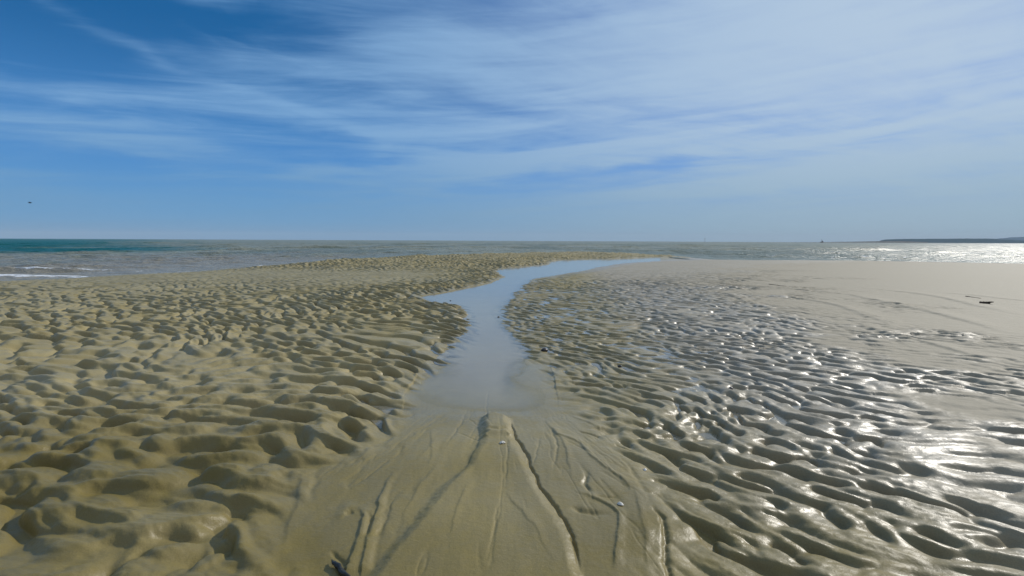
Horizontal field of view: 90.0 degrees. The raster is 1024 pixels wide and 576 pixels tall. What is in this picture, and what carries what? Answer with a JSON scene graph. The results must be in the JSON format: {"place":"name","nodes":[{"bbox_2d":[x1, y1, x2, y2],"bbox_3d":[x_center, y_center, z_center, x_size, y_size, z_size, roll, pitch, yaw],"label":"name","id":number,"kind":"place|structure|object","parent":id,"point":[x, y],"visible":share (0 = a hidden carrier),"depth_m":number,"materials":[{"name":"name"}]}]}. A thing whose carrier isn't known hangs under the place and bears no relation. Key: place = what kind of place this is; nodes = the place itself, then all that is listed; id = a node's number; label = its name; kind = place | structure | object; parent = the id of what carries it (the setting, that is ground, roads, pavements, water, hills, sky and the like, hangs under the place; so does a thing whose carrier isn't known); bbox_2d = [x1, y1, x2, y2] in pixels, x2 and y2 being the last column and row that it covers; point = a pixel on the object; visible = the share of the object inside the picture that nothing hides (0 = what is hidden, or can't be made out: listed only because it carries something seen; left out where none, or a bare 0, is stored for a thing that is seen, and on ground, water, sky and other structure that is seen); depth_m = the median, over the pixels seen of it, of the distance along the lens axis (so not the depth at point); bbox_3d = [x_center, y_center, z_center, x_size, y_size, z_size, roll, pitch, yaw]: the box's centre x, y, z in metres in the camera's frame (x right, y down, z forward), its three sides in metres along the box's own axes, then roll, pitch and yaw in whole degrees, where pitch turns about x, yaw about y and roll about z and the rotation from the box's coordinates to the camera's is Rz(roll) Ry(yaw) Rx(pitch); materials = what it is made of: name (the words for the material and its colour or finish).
{"place":"outdoors","nodes":[
{"label":"outdoors","id":0,"kind":"place"},
{"bbox_2d":[331,559,350,575],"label":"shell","id":1,"kind":"object","parent":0,"point":[340,569],"visible":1,"depth_m":1.48},
{"bbox_2d":[0,251,1023,575],"bbox_3d":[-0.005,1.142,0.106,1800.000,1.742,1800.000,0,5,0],"label":"sand beach","id":2,"kind":"structure","parent":0,"point":[360,417],"depth_m":2.75,"materials":[{"name":"beige sand"}]},
{"bbox_2d":[0,239,1023,280],"bbox_3d":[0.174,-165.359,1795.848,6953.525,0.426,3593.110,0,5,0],"label":"sea","id":3,"kind":"structure","parent":0,"point":[30,259],"depth_m":44.91,"materials":[{"name":"liquid"}]},
{"bbox_2d":[0,0,1023,241],"label":"sky","id":4,"kind":"structure","parent":0,"point":[460,120],"materials":[{"name":"blue"}]},
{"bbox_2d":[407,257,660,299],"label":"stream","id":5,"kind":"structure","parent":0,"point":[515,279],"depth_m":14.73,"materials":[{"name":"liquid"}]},
{"bbox_2d":[831,241,927,242],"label":"sand spit","id":6,"kind":"structure","parent":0,"point":[881,242],"depth_m":1118.02,"materials":[{"name":"beige sand"}]},
{"bbox_2d":[881,238,1023,242],"bbox_3d":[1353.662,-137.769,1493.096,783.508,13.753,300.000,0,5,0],"label":"headland","id":7,"kind":"structure","parent":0,"point":[968,240],"depth_m":1383.57,"materials":[{"name":"grey"}]},
{"bbox_2d":[999,237,1023,239],"bbox_3d":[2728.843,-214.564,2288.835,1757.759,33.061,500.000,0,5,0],"label":"hills","id":8,"kind":"structure","parent":0,"point":[1015,238],"depth_m":2149.10,"materials":[{"name":"grey"}]}
]}

